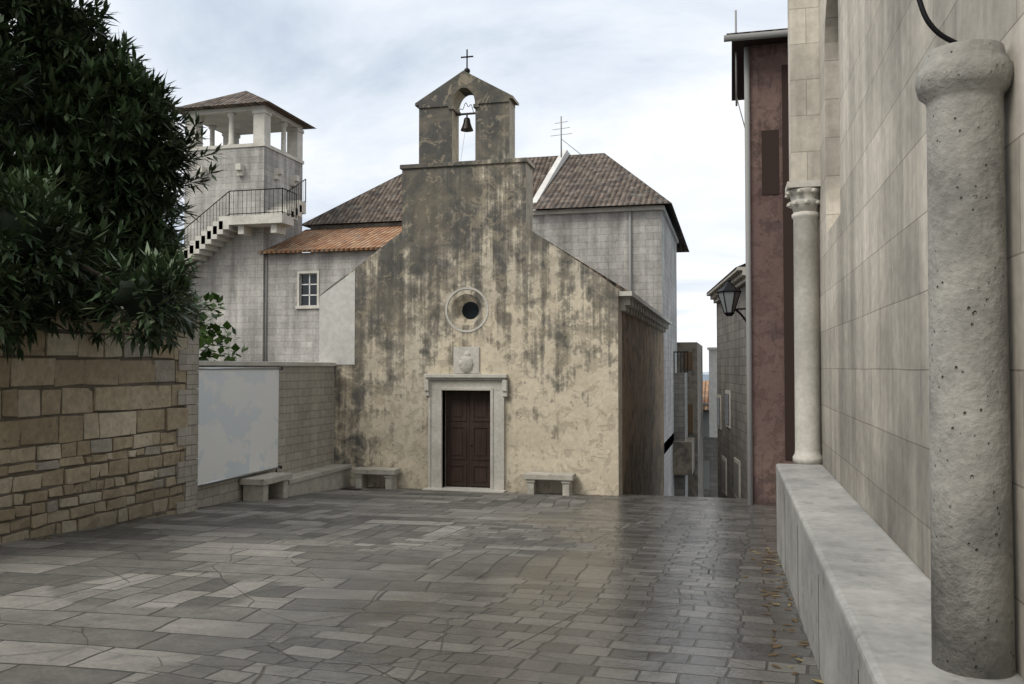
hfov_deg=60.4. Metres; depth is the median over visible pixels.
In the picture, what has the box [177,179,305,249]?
tower stair railing
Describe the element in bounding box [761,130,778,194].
window shutter
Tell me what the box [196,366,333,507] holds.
wall
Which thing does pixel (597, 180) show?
house roof
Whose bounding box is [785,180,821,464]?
cathedral corner column
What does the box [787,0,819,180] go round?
cathedral corner pier
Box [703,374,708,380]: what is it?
sea
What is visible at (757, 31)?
pink house roof
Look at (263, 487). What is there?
bench
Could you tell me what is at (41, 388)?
joint
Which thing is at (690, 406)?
lane house shutters
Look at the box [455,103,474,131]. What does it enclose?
church bell
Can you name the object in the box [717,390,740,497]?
house window frames
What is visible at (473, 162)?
church bell cornice
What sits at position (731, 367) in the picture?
lamp house
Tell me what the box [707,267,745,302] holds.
lamp house cornice
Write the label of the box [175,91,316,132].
tower roof
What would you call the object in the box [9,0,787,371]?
sky
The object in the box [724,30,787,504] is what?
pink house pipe
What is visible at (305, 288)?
window glass
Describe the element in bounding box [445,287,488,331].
oculus rim
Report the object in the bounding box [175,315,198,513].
rubble wall quoins
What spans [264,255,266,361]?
wing pipe
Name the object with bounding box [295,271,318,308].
window frame
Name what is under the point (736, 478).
lamp house shutters
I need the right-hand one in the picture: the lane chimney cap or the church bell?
the lane chimney cap
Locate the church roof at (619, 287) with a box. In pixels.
[540,236,627,290]
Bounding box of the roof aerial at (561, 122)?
[553,116,582,156]
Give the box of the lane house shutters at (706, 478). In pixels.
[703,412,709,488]
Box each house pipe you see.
[628,211,631,290]
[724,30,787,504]
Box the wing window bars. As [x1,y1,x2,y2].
[301,273,316,305]
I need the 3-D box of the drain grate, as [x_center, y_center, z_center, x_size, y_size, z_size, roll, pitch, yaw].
[-3.626,3.310,19.675,0.500,0.026,0.300,0,-2,14]
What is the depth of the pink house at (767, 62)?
17.63 m
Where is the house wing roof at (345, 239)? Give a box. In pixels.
[258,225,401,253]
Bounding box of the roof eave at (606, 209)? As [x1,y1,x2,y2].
[533,205,678,242]
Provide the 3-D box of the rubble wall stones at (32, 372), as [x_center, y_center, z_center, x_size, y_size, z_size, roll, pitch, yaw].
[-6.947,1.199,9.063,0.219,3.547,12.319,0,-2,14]
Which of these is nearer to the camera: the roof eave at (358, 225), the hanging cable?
the hanging cable
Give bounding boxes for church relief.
[452,347,480,373]
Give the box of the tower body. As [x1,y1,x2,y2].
[184,146,302,361]
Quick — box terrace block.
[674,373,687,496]
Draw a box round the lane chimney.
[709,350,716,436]
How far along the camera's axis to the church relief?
19.96 m
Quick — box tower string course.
[187,142,303,164]
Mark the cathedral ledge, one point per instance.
(855, 560)
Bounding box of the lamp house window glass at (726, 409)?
[717,393,728,426]
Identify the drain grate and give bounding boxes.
[338,488,362,489]
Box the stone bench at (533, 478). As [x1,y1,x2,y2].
[523,472,575,495]
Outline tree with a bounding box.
[0,0,226,362]
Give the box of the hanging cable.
[916,0,956,42]
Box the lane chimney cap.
[707,347,716,349]
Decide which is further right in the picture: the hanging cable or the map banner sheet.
the hanging cable
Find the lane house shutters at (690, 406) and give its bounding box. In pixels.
[685,352,692,432]
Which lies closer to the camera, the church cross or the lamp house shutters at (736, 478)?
the church cross
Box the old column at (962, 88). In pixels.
[915,39,1015,679]
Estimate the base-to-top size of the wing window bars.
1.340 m
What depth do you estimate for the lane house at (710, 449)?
49.59 m
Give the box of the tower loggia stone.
[185,105,303,186]
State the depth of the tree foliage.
12.02 m
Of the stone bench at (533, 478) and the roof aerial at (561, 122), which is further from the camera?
the roof aerial at (561, 122)
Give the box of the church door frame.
[422,374,507,492]
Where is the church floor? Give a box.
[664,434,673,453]
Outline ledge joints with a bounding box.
[776,512,858,683]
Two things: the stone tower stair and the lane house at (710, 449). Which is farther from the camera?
the lane house at (710, 449)
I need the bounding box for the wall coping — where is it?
[199,361,335,365]
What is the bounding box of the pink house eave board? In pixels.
[732,37,787,100]
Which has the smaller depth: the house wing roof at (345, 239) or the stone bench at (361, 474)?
the stone bench at (361, 474)
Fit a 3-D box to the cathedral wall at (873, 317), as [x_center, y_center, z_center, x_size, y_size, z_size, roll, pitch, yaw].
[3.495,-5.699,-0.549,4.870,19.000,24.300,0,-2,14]
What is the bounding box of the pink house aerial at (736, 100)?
[735,10,744,127]
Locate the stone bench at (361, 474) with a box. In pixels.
[351,467,400,488]
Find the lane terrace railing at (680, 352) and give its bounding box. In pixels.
[673,351,687,372]
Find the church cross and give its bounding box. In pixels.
[461,49,472,72]
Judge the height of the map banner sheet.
2.020 m
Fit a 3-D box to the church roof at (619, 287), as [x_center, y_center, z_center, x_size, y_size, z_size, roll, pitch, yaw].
[0.565,-2.077,26.934,7.600,2.517,12.600,0,-2,14]
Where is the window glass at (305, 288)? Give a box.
[301,274,316,305]
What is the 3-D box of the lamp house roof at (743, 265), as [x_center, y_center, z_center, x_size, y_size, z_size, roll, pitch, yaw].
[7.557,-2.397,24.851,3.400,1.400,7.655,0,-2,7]
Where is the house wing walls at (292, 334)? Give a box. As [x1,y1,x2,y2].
[266,250,376,361]
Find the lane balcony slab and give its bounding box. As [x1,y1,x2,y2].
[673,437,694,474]
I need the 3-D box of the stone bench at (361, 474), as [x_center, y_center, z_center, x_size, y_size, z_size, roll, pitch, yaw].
[-3.117,3.158,20.192,1.050,0.520,0.440,0,-2,14]
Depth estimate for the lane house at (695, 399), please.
41.63 m
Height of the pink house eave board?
0.080 m
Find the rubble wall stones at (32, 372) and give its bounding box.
[0,302,197,542]
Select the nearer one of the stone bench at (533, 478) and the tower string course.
the stone bench at (533, 478)
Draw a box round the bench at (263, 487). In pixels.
[239,472,291,501]
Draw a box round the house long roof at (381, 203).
[302,156,577,228]
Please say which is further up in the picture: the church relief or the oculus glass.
the oculus glass
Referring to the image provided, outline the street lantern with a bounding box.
[717,279,745,321]
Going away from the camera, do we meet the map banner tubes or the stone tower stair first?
the map banner tubes
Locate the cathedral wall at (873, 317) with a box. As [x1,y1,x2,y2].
[818,0,1023,679]
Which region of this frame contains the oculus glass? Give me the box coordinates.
[462,302,478,318]
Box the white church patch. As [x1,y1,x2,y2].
[319,271,354,364]
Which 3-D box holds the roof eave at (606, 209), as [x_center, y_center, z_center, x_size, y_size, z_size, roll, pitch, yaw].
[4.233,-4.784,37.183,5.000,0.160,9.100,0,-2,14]
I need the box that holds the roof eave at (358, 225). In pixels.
[310,222,401,252]
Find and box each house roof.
[533,153,688,252]
[703,381,708,409]
[707,263,745,292]
[726,28,787,34]
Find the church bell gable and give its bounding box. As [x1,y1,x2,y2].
[415,70,518,163]
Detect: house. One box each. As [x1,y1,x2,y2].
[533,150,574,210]
[677,342,703,496]
[703,403,717,497]
[717,284,746,498]
[749,43,819,504]
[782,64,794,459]
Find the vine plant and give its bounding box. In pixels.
[181,291,247,360]
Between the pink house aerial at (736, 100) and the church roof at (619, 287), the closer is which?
the pink house aerial at (736, 100)
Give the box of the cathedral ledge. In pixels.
[776,464,1023,683]
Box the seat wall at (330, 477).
[288,464,351,496]
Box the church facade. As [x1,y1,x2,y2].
[320,162,621,495]
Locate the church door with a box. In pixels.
[446,390,489,487]
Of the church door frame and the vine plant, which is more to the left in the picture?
the vine plant
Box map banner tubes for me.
[198,367,281,485]
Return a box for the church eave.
[618,291,671,331]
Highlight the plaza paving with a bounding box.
[0,486,822,683]
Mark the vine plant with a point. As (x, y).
(206, 352)
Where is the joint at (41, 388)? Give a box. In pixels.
[0,304,194,537]
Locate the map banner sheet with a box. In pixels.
[196,370,278,483]
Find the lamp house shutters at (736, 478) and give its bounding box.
[722,459,738,497]
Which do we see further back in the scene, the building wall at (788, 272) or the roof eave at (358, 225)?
the roof eave at (358, 225)
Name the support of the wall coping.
on the wall at (306, 421)
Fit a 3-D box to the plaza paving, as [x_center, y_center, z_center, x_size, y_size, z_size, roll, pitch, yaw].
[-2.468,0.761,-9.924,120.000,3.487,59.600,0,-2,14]
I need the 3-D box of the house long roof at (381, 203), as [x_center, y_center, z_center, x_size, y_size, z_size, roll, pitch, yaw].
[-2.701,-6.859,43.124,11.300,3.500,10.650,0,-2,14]
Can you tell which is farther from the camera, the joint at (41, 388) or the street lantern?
the street lantern
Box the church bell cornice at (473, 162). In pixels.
[400,157,534,169]
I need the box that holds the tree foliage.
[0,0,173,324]
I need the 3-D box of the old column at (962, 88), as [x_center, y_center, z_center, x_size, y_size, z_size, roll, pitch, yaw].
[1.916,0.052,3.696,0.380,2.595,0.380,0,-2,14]
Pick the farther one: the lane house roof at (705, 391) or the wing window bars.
the lane house roof at (705, 391)
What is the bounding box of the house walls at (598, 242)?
[533,210,676,495]
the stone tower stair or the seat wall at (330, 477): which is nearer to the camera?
the seat wall at (330, 477)
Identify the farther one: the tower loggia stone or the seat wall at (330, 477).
the tower loggia stone
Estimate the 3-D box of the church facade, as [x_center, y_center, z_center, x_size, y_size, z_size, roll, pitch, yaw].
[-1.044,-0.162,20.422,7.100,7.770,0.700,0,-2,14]
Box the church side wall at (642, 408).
[622,311,663,495]
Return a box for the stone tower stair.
[179,200,305,271]
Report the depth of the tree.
12.56 m
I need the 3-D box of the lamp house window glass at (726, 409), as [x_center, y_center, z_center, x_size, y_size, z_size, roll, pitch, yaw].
[6.445,2.086,26.835,0.060,1.088,3.163,0,-2,7]
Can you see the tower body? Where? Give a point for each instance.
(233, 272)

